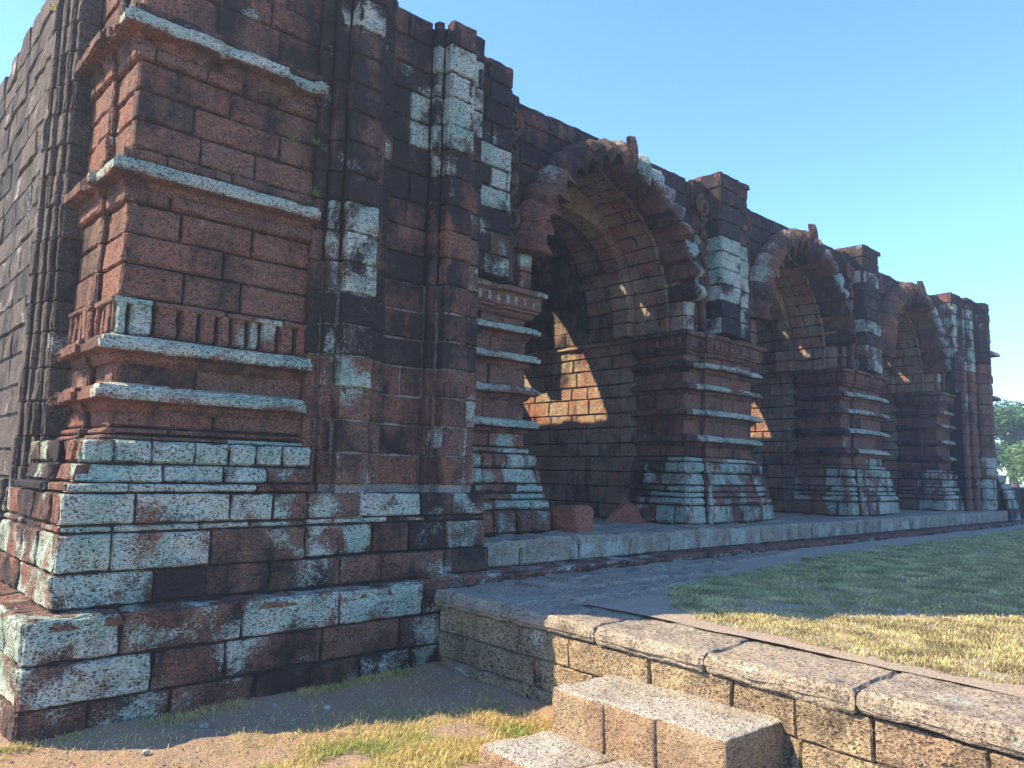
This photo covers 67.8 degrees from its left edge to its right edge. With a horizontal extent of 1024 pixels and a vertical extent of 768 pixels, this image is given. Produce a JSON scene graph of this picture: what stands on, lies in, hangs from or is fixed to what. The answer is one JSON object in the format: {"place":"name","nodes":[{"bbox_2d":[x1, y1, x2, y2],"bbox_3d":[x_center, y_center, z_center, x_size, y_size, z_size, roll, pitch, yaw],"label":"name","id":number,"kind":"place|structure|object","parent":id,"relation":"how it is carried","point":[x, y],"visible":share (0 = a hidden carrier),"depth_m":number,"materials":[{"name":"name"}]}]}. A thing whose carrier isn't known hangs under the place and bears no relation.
{"place":"outdoors","nodes":[
{"label":"outdoors","id":0,"kind":"place"},
{"bbox_2d":[0,661,552,767],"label":"ground","id":1,"kind":"structure","parent":0,"point":[224,717],"depth_m":4.72,"materials":[{"name":"red soil"}]},
{"bbox_2d":[142,749,149,754],"bbox_3d":[-2.034,2.045,4.236,0.044,0.026,0.033,7,-9,-42],"label":"pebble","id":2,"kind":"object","parent":1,"relation":"on","point":[145,751],"visible":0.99,"depth_m":4.23,"materials":[{"name":"white stone"}]},
{"bbox_2d":[199,722,209,728],"bbox_3d":[-1.880,2.093,4.660,0.064,0.044,0.052,-1,-7,20],"label":"pebble","id":3,"kind":"object","parent":1,"relation":"on","point":[204,725],"visible":1,"depth_m":4.64,"materials":[{"name":"grey stone"}]},
{"bbox_2d":[7,671,552,767],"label":"grit","id":4,"kind":"object","parent":1,"relation":"on","point":[154,745],"visible":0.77,"depth_m":4.69,"materials":[{"name":"gravel"}]},
{"bbox_2d":[323,705,331,710],"bbox_3d":[-1.230,2.161,5.083,0.056,0.036,0.042,7,-9,-42],"label":"pebble","id":5,"kind":"object","parent":1,"relation":"on","point":[327,707],"visible":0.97,"depth_m":5.07,"materials":[{"name":"grey stone"}]},
{"bbox_2d":[479,675,783,767],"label":"stone steps","id":6,"kind":"structure","parent":1,"relation":"on","point":[612,721],"depth_m":4.01,"materials":[{"name":"beige stone"}]},
{"bbox_2d":[0,665,552,767],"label":"dry grass","id":7,"kind":"structure","parent":0,"point":[412,746],"depth_m":4.52,"materials":[{"name":"plant"}]},
{"bbox_2d":[0,0,1023,484],"label":"sky","id":8,"kind":"structure","parent":0,"point":[894,128],"materials":[{"name":"blue"}]},
{"bbox_2d":[484,525,1023,697],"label":"terrace ground","id":9,"kind":"structure","parent":0,"point":[659,606],"depth_m":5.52,"materials":[{"name":"green plant"}]},
{"bbox_2d":[501,550,797,601],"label":"paving","id":10,"kind":"structure","parent":9,"relation":"on","point":[616,582],"depth_m":7.02,"materials":[{"name":"grey stone"}]},
{"label":"lawn ground","id":11,"kind":"structure","parent":0,"visible":0},
{"bbox_2d":[0,0,1023,744],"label":"arcade ruin","id":12,"kind":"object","parent":11,"relation":"on","point":[270,424],"visible":0.98,"depth_m":6.48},
{"bbox_2d":[285,133,306,143],"bbox_3d":[-1.763,-1.996,6.201,0.180,0.062,0.086,4,-7,-25],"label":"fern","id":13,"kind":"object","parent":12,"relation":"attached to","point":[293,141],"visible":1,"depth_m":6.21,"materials":[{"name":"green plant"}]},
{"bbox_2d":[308,185,324,194],"bbox_3d":[-1.582,-1.563,6.165,0.130,0.083,0.139,7,-9,-42],"label":"fern","id":14,"kind":"object","parent":12,"relation":"attached to","point":[315,193],"visible":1,"depth_m":6.18,"materials":[{"name":"green plant"}]},
{"bbox_2d":[311,135,328,147],"bbox_3d":[-1.585,-1.999,6.329,0.174,0.126,0.102,2,-7,-4],"label":"fern","id":15,"kind":"object","parent":12,"relation":"attached to","point":[316,143],"visible":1,"depth_m":6.34,"materials":[{"name":"green plant"}]},
{"bbox_2d":[549,505,593,532],"bbox_3d":[0.669,1.550,8.715,0.450,0.337,0.394,-4,-8,36],"label":"stone block","id":16,"kind":"object","parent":12,"relation":"on","point":[573,518],"depth_m":8.56,"materials":[{"name":"red stone"}]},
{"bbox_2d":[604,501,647,522],"bbox_3d":[1.567,1.786,10.658,0.641,0.292,0.449,1,-7,0],"label":"broken stone","id":17,"kind":"object","parent":12,"relation":"on","point":[626,512],"visible":0.93,"depth_m":10.49,"materials":[{"name":"red stone"}]},
{"bbox_2d":[711,607,726,614],"bbox_3d":[1.444,1.614,5.328,0.214,0.117,0.212,7,-9,-42],"label":"weed","id":18,"kind":"object","parent":11,"relation":"on","point":[718,612],"visible":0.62,"depth_m":5.35,"materials":[{"name":"green plant"}]},
{"bbox_2d":[993,395,1021,442],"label":"tree","id":19,"kind":"object","parent":11,"relation":"on","point":[1007,402],"visible":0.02,"depth_m":53.23,"materials":[{"name":"green plant"}]},
{"bbox_2d":[992,400,1023,486],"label":"tree","id":20,"kind":"object","parent":11,"relation":"on","point":[1010,421],"visible":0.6,"depth_m":36.67,"materials":[{"name":"green plant"}]},
{"bbox_2d":[1000,440,1023,484],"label":"tree","id":21,"kind":"object","parent":11,"relation":"on","point":[1017,461],"visible":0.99,"depth_m":30.66,"materials":[{"name":"green plant"}]},
{"bbox_2d":[1006,487,1023,517],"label":"boundary wall","id":22,"kind":"structure","parent":11,"relation":"on","point":[1019,492],"depth_m":20.91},
{"label":"ground plain","id":23,"kind":"structure","parent":0,"visible":0},
{"bbox_2d":[434,583,1023,767],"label":"retaining wall","id":24,"kind":"structure","parent":23,"relation":"on","point":[542,643],"depth_m":4.15,"materials":[{"name":"beige stone"}]}
]}

